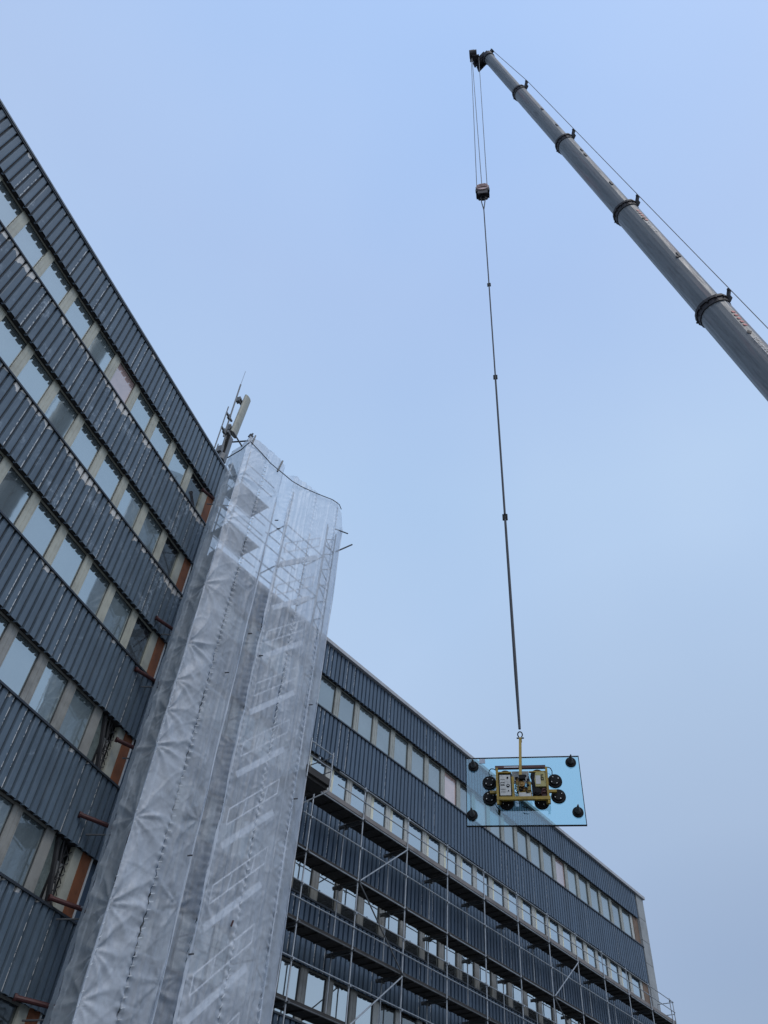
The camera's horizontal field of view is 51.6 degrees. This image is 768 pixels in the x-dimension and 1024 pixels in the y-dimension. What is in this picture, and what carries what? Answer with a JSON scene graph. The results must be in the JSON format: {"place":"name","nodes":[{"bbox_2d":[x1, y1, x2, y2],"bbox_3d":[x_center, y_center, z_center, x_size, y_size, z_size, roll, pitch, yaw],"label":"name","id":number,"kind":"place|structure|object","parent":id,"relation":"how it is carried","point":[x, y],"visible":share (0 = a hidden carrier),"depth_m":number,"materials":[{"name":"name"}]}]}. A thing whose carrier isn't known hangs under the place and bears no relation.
{"place":"outdoors","nodes":[
{"label":"outdoors","id":0,"kind":"place"},
{"bbox_2d":[0,99,226,1023],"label":"office building","id":1,"kind":"structure","parent":0,"point":[112,464],"depth_m":21.81,"materials":[{"name":"metal"}]},
{"bbox_2d":[0,611,10,639],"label":"window","id":2,"kind":"structure","parent":1,"relation":"in","point":[4,621],"depth_m":18.84,"materials":[{"name":"clear glass"}]},
{"bbox_2d":[0,791,14,835],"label":"window","id":3,"kind":"structure","parent":1,"relation":"in","point":[6,803],"depth_m":17.79,"materials":[{"name":"clear glass"}]},
{"bbox_2d":[0,993,19,1023],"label":"window","id":4,"kind":"structure","parent":1,"relation":"in","point":[8,1008],"depth_m":16.79,"materials":[{"name":"clear glass"}]},
{"bbox_2d":[0,174,22,227],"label":"window","id":5,"kind":"structure","parent":1,"relation":"in","point":[10,209],"depth_m":22.07,"materials":[{"name":"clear glass"}]},
{"bbox_2d":[0,304,27,367],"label":"window","id":6,"kind":"structure","parent":1,"relation":"in","point":[12,343],"depth_m":21.03,"materials":[{"name":"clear glass"}]},
{"bbox_2d":[0,456,33,524],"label":"window","id":7,"kind":"structure","parent":1,"relation":"in","point":[15,492],"depth_m":20.00,"materials":[{"name":"clear glass"}]},
{"bbox_2d":[0,620,40,696],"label":"window","id":8,"kind":"structure","parent":1,"relation":"in","point":[19,655],"depth_m":19.01,"materials":[{"name":"clear glass"}]},
{"bbox_2d":[0,802,46,886],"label":"window","id":9,"kind":"structure","parent":1,"relation":"in","point":[22,834],"depth_m":17.98,"materials":[{"name":"clear glass"}]},
{"bbox_2d":[6,211,47,267],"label":"window","id":10,"kind":"structure","parent":1,"relation":"in","point":[21,229],"depth_m":22.60,"materials":[{"name":"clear glass"}]},
{"bbox_2d":[10,343,53,404],"bbox_3d":[-9.607,-3.648,21.527,0.150,1.528,1.225,-12,-49,16],"label":"window","id":11,"kind":"structure","parent":1,"relation":"in","point":[27,367],"depth_m":21.62,"materials":[{"name":"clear glass"}]},
{"bbox_2d":[15,491,61,557],"bbox_3d":[-9.022,0.405,20.599,0.150,1.528,1.225,-12,-49,16],"label":"window","id":12,"kind":"structure","parent":1,"relation":"in","point":[39,525],"depth_m":20.67,"materials":[{"name":"clear glass"}]},
{"bbox_2d":[20,651,68,723],"bbox_3d":[-8.442,4.427,19.678,0.150,1.528,1.225,-12,-49,16],"label":"window","id":13,"kind":"structure","parent":1,"relation":"in","point":[43,691],"depth_m":19.72,"materials":[{"name":"clear glass"}]},
{"bbox_2d":[24,826,71,905],"bbox_3d":[-8.026,8.453,18.743,0.450,1.554,1.225,-12,-49,16],"label":"window","id":14,"kind":"structure","parent":1,"relation":"in","point":[45,870],"depth_m":18.66,"materials":[{"name":"grey glass"}]},
{"bbox_2d":[33,250,72,305],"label":"window","id":15,"kind":"structure","parent":1,"relation":"in","point":[48,270],"depth_m":23.38,"materials":[{"name":"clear glass"}]},
{"bbox_2d":[38,379,78,438],"bbox_3d":[-9.206,-2.789,22.301,0.150,1.528,1.225,-12,-49,16],"label":"window","id":16,"kind":"structure","parent":1,"relation":"in","point":[56,406],"depth_m":22.40,"materials":[{"name":"clear glass"}]},
{"bbox_2d":[44,523,86,587],"bbox_3d":[-8.622,1.265,21.374,0.150,1.528,1.225,-12,-49,16],"label":"window","id":17,"kind":"structure","parent":1,"relation":"in","point":[65,555],"depth_m":21.45,"materials":[{"name":"clear glass"}]},
{"bbox_2d":[51,679,95,749],"bbox_3d":[-8.042,5.287,20.453,0.150,1.528,1.225,-12,-49,16],"label":"window","id":18,"kind":"structure","parent":1,"relation":"in","point":[74,711],"depth_m":20.50,"materials":[{"name":"clear glass"}]},
{"bbox_2d":[59,286,94,339],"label":"window","id":19,"kind":"structure","parent":1,"relation":"in","point":[72,306],"depth_m":24.15,"materials":[{"name":"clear glass"}]},
{"bbox_2d":[64,413,101,470],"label":"window","id":20,"kind":"structure","parent":1,"relation":"in","point":[80,438],"depth_m":23.17,"materials":[{"name":"clear glass"}]},
{"bbox_2d":[71,553,110,614],"bbox_3d":[-8.221,2.124,22.149,0.150,1.528,1.225,-12,-49,16],"label":"window","id":21,"kind":"structure","parent":1,"relation":"in","point":[91,585],"depth_m":22.22,"materials":[{"name":"clear glass"}]},
{"bbox_2d":[79,704,115,768],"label":"window","id":22,"kind":"structure","parent":1,"relation":"in","point":[96,738],"depth_m":21.20,"materials":[{"name":"grey glass"}]},
{"bbox_2d":[82,321,115,372],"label":"window","id":23,"kind":"structure","parent":1,"relation":"in","point":[94,340],"depth_m":24.93,"materials":[{"name":"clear glass"}]},
{"bbox_2d":[89,445,123,500],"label":"window","id":24,"kind":"structure","parent":1,"relation":"in","point":[103,469],"depth_m":23.95,"materials":[{"name":"clear glass"}]},
{"bbox_2d":[96,582,132,641],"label":"window","id":25,"kind":"structure","parent":1,"relation":"in","point":[114,612],"depth_m":23.00,"materials":[{"name":"clear glass"}]},
{"bbox_2d":[104,353,135,403],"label":"window","id":26,"kind":"structure","parent":1,"relation":"in","point":[116,372],"depth_m":25.71,"materials":[{"name":"pink glass"}]},
{"bbox_2d":[112,474,143,528],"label":"window","id":27,"kind":"structure","parent":1,"relation":"in","point":[127,501],"depth_m":24.73,"materials":[{"name":"clear glass"}]},
{"bbox_2d":[120,608,151,663],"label":"window","id":28,"kind":"structure","parent":1,"relation":"in","point":[136,635],"depth_m":23.74,"materials":[{"name":"clear glass"}]},
{"bbox_2d":[125,384,154,432],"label":"window","id":29,"kind":"structure","parent":1,"relation":"in","point":[137,404],"depth_m":26.48,"materials":[{"name":"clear glass"}]},
{"bbox_2d":[133,502,162,554],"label":"window","id":30,"kind":"structure","parent":1,"relation":"in","point":[147,527],"depth_m":25.50,"materials":[{"name":"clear glass"}]},
{"bbox_2d":[145,412,171,459],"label":"window","id":31,"kind":"structure","parent":1,"relation":"in","point":[155,432],"depth_m":27.26,"materials":[{"name":"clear glass"}]},
{"bbox_2d":[153,529,179,576],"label":"window","id":32,"kind":"structure","parent":1,"relation":"in","point":[166,553],"depth_m":26.25,"materials":[{"name":"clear glass"}]},
{"bbox_2d":[163,439,188,485],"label":"window","id":33,"kind":"structure","parent":1,"relation":"in","point":[174,460],"depth_m":28.04,"materials":[{"name":"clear glass"}]},
{"bbox_2d":[181,465,203,507],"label":"window","id":34,"kind":"structure","parent":1,"relation":"in","point":[191,485],"depth_m":28.77,"materials":[{"name":"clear glass"}]},
{"bbox_2d":[214,371,250,463],"bbox_3d":[-6.503,-3.841,34.322,0.420,7.501,1.090,-12,-49,16],"label":"cell antenna","id":35,"kind":"object","parent":1,"relation":"on","point":[223,450],"visible":0.74,"depth_m":34.03,"materials":[{"name":"grey metal"}]},
{"bbox_2d":[0,0,767,1023],"label":"sky","id":36,"kind":"structure","parent":0,"point":[282,193],"materials":[{"name":"blue"}]},
{"bbox_2d":[113,564,660,1023],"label":"office building","id":37,"kind":"structure","parent":0,"point":[381,740],"depth_m":32.16,"materials":[{"name":"metal"}]},
{"bbox_2d":[273,956,300,1017],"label":"window","id":38,"kind":"structure","parent":37,"relation":"in","point":[282,982],"depth_m":23.88,"materials":[{"name":"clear glass"}]},
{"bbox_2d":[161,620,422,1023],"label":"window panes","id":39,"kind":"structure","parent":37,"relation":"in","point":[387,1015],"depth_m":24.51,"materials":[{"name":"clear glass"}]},
{"bbox_2d":[284,860,312,896],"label":"window","id":40,"kind":"structure","parent":37,"relation":"in","point":[298,867],"depth_m":26.02,"materials":[{"name":"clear glass"}]},
{"bbox_2d":[294,965,326,1023],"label":"window","id":41,"kind":"structure","parent":37,"relation":"in","point":[311,984],"depth_m":24.43,"materials":[{"name":"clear glass"}]},
{"bbox_2d":[304,748,325,773],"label":"window","id":42,"kind":"structure","parent":37,"relation":"in","point":[319,767],"depth_m":29.02,"materials":[{"name":"blue glass"}]},
{"bbox_2d":[309,870,335,909],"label":"window","id":43,"kind":"structure","parent":37,"relation":"in","point":[323,884],"depth_m":26.59,"materials":[{"name":"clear glass"}]},
{"bbox_2d":[316,674,335,713],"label":"window","id":44,"kind":"structure","parent":37,"relation":"in","point":[327,690],"depth_m":31.21,"materials":[{"name":"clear glass"}]},
{"bbox_2d":[325,763,346,800],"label":"window","id":45,"kind":"structure","parent":37,"relation":"in","point":[337,778],"depth_m":29.47,"materials":[{"name":"blue glass"}]},
{"bbox_2d":[323,977,349,1023],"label":"window","id":46,"kind":"structure","parent":37,"relation":"in","point":[337,993],"depth_m":25.08,"materials":[{"name":"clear glass"}]},
{"bbox_2d":[333,686,354,727],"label":"window","id":47,"kind":"structure","parent":37,"relation":"in","point":[344,705],"depth_m":31.76,"materials":[{"name":"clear glass"}]},
{"bbox_2d":[333,883,357,921],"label":"window","id":48,"kind":"structure","parent":37,"relation":"in","point":[346,897],"depth_m":27.22,"materials":[{"name":"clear glass"}]},
{"bbox_2d":[345,778,366,813],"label":"window","id":49,"kind":"structure","parent":37,"relation":"in","point":[351,786],"depth_m":30.01,"materials":[{"name":"blue glass"}]},
{"bbox_2d":[347,988,372,1023],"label":"window","id":50,"kind":"structure","parent":37,"relation":"in","point":[358,1002],"depth_m":25.75,"materials":[{"name":"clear glass"}]},
{"bbox_2d":[352,701,372,741],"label":"window","id":51,"kind":"structure","parent":37,"relation":"in","point":[363,718],"depth_m":32.39,"materials":[{"name":"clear glass"}]},
{"bbox_2d":[356,896,378,933],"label":"window","id":52,"kind":"structure","parent":37,"relation":"in","point":[363,907],"depth_m":27.83,"materials":[{"name":"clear glass"}]},
{"bbox_2d":[365,792,385,826],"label":"window","id":53,"kind":"structure","parent":37,"relation":"in","point":[371,800],"depth_m":30.67,"materials":[{"name":"blue glass"}]},
{"bbox_2d":[371,714,390,755],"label":"window","id":54,"kind":"structure","parent":37,"relation":"in","point":[380,737],"depth_m":33.01,"materials":[{"name":"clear glass"}]},
{"bbox_2d":[377,908,399,944],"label":"window","id":55,"kind":"structure","parent":37,"relation":"in","point":[392,923],"depth_m":28.52,"materials":[{"name":"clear glass"}]},
{"bbox_2d":[384,805,403,839],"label":"window","id":56,"kind":"structure","parent":37,"relation":"in","point":[390,813],"depth_m":31.31,"materials":[{"name":"blue glass"}]},
{"bbox_2d":[389,728,407,768],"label":"window","id":57,"kind":"structure","parent":37,"relation":"in","point":[398,747],"depth_m":33.65,"materials":[{"name":"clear glass"}]},
{"bbox_2d":[398,921,418,956],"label":"window","id":58,"kind":"structure","parent":37,"relation":"in","point":[411,934],"depth_m":29.17,"materials":[{"name":"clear glass"}]},
{"bbox_2d":[403,817,421,851],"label":"window","id":59,"kind":"structure","parent":37,"relation":"in","point":[414,829],"depth_m":31.98,"materials":[{"name":"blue glass"}]},
{"bbox_2d":[407,741,424,781],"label":"window","id":60,"kind":"structure","parent":37,"relation":"in","point":[415,758],"depth_m":34.30,"materials":[{"name":"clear glass"}]},
{"bbox_2d":[419,931,437,966],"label":"window","id":61,"kind":"structure","parent":37,"relation":"in","point":[433,946],"depth_m":29.78,"materials":[{"name":"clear glass"}]},
{"bbox_2d":[422,830,439,863],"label":"window","id":62,"kind":"structure","parent":37,"relation":"in","point":[427,838],"depth_m":32.60,"materials":[{"name":"blue glass"}]},
{"bbox_2d":[424,754,440,793],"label":"window","id":63,"kind":"structure","parent":37,"relation":"in","point":[431,769],"depth_m":34.95,"materials":[{"name":"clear glass"}]},
{"bbox_2d":[438,942,455,976],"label":"window","id":64,"kind":"structure","parent":37,"relation":"in","point":[441,948],"depth_m":30.43,"materials":[{"name":"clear glass"}]},
{"bbox_2d":[439,842,455,874],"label":"window","id":65,"kind":"structure","parent":37,"relation":"in","point":[442,848],"depth_m":33.24,"materials":[{"name":"blue glass"}]},
{"bbox_2d":[440,767,455,805],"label":"window","id":66,"kind":"structure","parent":37,"relation":"in","point":[447,781],"depth_m":35.59,"materials":[{"name":"pink glass"}]},
{"bbox_2d":[456,779,470,812],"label":"window","id":67,"kind":"structure","parent":37,"relation":"in","point":[460,788],"depth_m":36.26,"materials":[{"name":"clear glass"}]},
{"bbox_2d":[456,853,472,885],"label":"window","id":68,"kind":"structure","parent":37,"relation":"in","point":[460,861],"depth_m":33.90,"materials":[{"name":"blue glass"}]},
{"bbox_2d":[456,953,473,986],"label":"window","id":69,"kind":"structure","parent":37,"relation":"in","point":[460,975],"depth_m":31.05,"materials":[{"name":"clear glass"}]},
{"bbox_2d":[471,790,485,827],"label":"window","id":70,"kind":"structure","parent":37,"relation":"in","point":[477,804],"depth_m":36.99,"materials":[{"name":"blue glass"}]},
{"bbox_2d":[472,864,487,895],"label":"window","id":71,"kind":"structure","parent":37,"relation":"in","point":[477,884],"depth_m":34.54,"materials":[{"name":"blue glass"}]},
{"bbox_2d":[474,962,491,996],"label":"window","id":72,"kind":"structure","parent":37,"relation":"in","point":[479,972],"depth_m":31.74,"materials":[{"name":"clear glass"}]},
{"bbox_2d":[486,805,500,838],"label":"window","id":73,"kind":"structure","parent":37,"relation":"in","point":[492,815],"depth_m":37.57,"materials":[{"name":"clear glass"}]},
{"bbox_2d":[488,875,503,906],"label":"window","id":74,"kind":"structure","parent":37,"relation":"in","point":[494,884],"depth_m":35.22,"materials":[{"name":"blue glass"}]},
{"bbox_2d":[491,972,507,1004],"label":"window","id":75,"kind":"structure","parent":37,"relation":"in","point":[497,995],"depth_m":32.36,"materials":[{"name":"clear glass"}]},
{"bbox_2d":[500,813,513,848],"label":"window","id":76,"kind":"structure","parent":37,"relation":"in","point":[507,834],"depth_m":38.21,"materials":[{"name":"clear glass"}]},
{"bbox_2d":[503,886,516,914],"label":"window","id":77,"kind":"structure","parent":37,"relation":"in","point":[507,893],"depth_m":35.86,"materials":[{"name":"blue glass"}]},
{"bbox_2d":[507,983,521,1012],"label":"window","id":78,"kind":"structure","parent":37,"relation":"in","point":[514,992],"depth_m":33.03,"materials":[{"name":"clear glass"}]},
{"bbox_2d":[513,823,527,858],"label":"window","id":79,"kind":"structure","parent":37,"relation":"in","point":[520,843],"depth_m":38.87,"materials":[{"name":"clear glass"}]},
{"bbox_2d":[517,896,531,924],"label":"window","id":80,"kind":"structure","parent":37,"relation":"in","point":[521,902],"depth_m":36.53,"materials":[{"name":"blue glass"}]},
{"bbox_2d":[522,990,538,1021],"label":"window","id":81,"kind":"structure","parent":37,"relation":"in","point":[526,997],"depth_m":33.67,"materials":[{"name":"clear glass"}]},
{"bbox_2d":[526,833,540,868],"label":"window","id":82,"kind":"structure","parent":37,"relation":"in","point":[533,853],"depth_m":39.53,"materials":[{"name":"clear glass"}]},
{"bbox_2d":[531,905,545,934],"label":"window","id":83,"kind":"structure","parent":37,"relation":"in","point":[535,912],"depth_m":37.19,"materials":[{"name":"blue glass"}]},
{"bbox_2d":[538,1001,552,1023],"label":"window","id":84,"kind":"structure","parent":37,"relation":"in","point":[544,1009],"depth_m":34.41,"materials":[{"name":"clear glass"}]},
{"bbox_2d":[539,843,553,878],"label":"window","id":85,"kind":"structure","parent":37,"relation":"in","point":[545,856],"depth_m":40.20,"materials":[{"name":"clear glass"}]},
{"bbox_2d":[545,915,558,942],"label":"window","id":86,"kind":"structure","parent":37,"relation":"in","point":[552,924],"depth_m":37.88,"materials":[{"name":"blue glass"}]},
{"bbox_2d":[551,853,565,887],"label":"window","id":87,"kind":"structure","parent":37,"relation":"in","point":[558,868],"depth_m":40.85,"materials":[{"name":"pink glass"}]},
{"bbox_2d":[552,1008,565,1023],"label":"window","id":88,"kind":"structure","parent":37,"relation":"in","point":[558,1014],"depth_m":35.12,"materials":[{"name":"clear glass"}]},
{"bbox_2d":[558,924,571,951],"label":"window","id":89,"kind":"structure","parent":37,"relation":"in","point":[563,931],"depth_m":38.52,"materials":[{"name":"blue glass"}]},
{"bbox_2d":[563,862,577,896],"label":"window","id":90,"kind":"structure","parent":37,"relation":"in","point":[570,880],"depth_m":41.52,"materials":[{"name":"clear glass"}]},
{"bbox_2d":[570,932,584,960],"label":"window","id":91,"kind":"structure","parent":37,"relation":"in","point":[579,942],"depth_m":39.17,"materials":[{"name":"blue glass"}]},
{"bbox_2d":[575,871,588,904],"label":"window","id":92,"kind":"structure","parent":37,"relation":"in","point":[581,885],"depth_m":42.17,"materials":[{"name":"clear glass"}]},
{"bbox_2d":[582,940,595,967],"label":"window","id":93,"kind":"structure","parent":37,"relation":"in","point":[589,949],"depth_m":39.83,"materials":[{"name":"blue glass"}]},
{"bbox_2d":[586,880,599,912],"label":"window","id":94,"kind":"structure","parent":37,"relation":"in","point":[592,892],"depth_m":42.84,"materials":[{"name":"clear glass"}]},
{"bbox_2d":[594,948,607,975],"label":"window","id":95,"kind":"structure","parent":37,"relation":"in","point":[597,954],"depth_m":40.48,"materials":[{"name":"blue glass"}]},
{"bbox_2d":[597,889,610,920],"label":"window","id":96,"kind":"structure","parent":37,"relation":"in","point":[603,899],"depth_m":43.52,"materials":[{"name":"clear glass"}]},
{"bbox_2d":[606,957,619,983],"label":"window","id":97,"kind":"structure","parent":37,"relation":"in","point":[610,963],"depth_m":41.17,"materials":[{"name":"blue glass"}]},
{"bbox_2d":[608,897,621,928],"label":"window","id":98,"kind":"structure","parent":37,"relation":"in","point":[614,909],"depth_m":44.19,"materials":[{"name":"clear glass"}]},
{"bbox_2d":[617,964,630,990],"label":"window","id":99,"kind":"structure","parent":37,"relation":"in","point":[621,971],"depth_m":41.82,"materials":[{"name":"blue glass"}]},
{"bbox_2d":[618,905,631,936],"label":"window","id":100,"kind":"structure","parent":37,"relation":"in","point":[624,916],"depth_m":44.88,"materials":[{"name":"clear glass"}]},
{"bbox_2d":[628,972,641,998],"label":"window","id":101,"kind":"structure","parent":37,"relation":"in","point":[632,978],"depth_m":42.52,"materials":[{"name":"blue glass"}]},
{"bbox_2d":[469,48,767,400],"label":"crane","id":102,"kind":"object","parent":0,"point":[722,321],"visible":1,"depth_m":42.49,"materials":[{"name":"grey paint"}]},
{"bbox_2d":[475,183,489,200],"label":"hook block","id":103,"kind":"object","parent":102,"relation":"hanging from","point":[482,190],"depth_m":42.51,"materials":[{"name":"metal"}]},
{"bbox_2d":[481,199,523,738],"bbox_3d":[4.260,-5.687,30.537,0.296,32.315,0.084,-4,-47,9],"label":"lifting sling","id":104,"kind":"object","parent":103,"relation":"hanging from","point":[504,515],"visible":1,"depth_m":23.85,"materials":[{"name":"metal"}]},
{"bbox_2d":[482,737,565,810],"bbox_3d":[3.140,5.871,18.037,1.836,1.873,0.365,-4,-47,9],"label":"vacuum lifter","id":105,"kind":"object","parent":104,"relation":"hanging from","point":[505,797],"visible":1,"depth_m":17.73,"materials":[{"name":"yellow metal"}]},
{"bbox_2d":[466,756,586,826],"bbox_3d":[3.146,6.268,17.862,2.586,1.654,0.044,-4,-47,9],"label":"glass pane","id":106,"kind":"object","parent":105,"relation":"hanging from","point":[481,760],"visible":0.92,"depth_m":17.68,"materials":[{"name":"clear glass"}]},
{"bbox_2d":[572,804,583,817],"bbox_3d":[4.201,6.433,17.189,0.242,0.242,0.301,-4,-47,9],"label":"suction handle","id":107,"kind":"object","parent":106,"relation":"attached to","point":[577,811],"visible":1,"depth_m":17.22,"materials":[{"name":"black rubber"}]},
{"label":"ground","id":108,"kind":"structure","parent":0,"visible":0},
{"bbox_2d":[12,432,352,1023],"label":"scaffold tower","id":109,"kind":"structure","parent":108,"relation":"on","point":[317,781],"depth_m":23.38,"materials":[{"name":"metal"}]},
{"bbox_2d":[42,436,342,1023],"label":"scaffold sheeting","id":110,"kind":"object","parent":109,"relation":"attached to","point":[229,961],"visible":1,"depth_m":21.15,"materials":[{"name":"plastic"}]},
{"bbox_2d":[267,757,676,1023],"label":"scaffolding","id":111,"kind":"object","parent":108,"relation":"on","point":[350,816],"visible":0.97,"depth_m":28.65,"materials":[{"name":"metal"}]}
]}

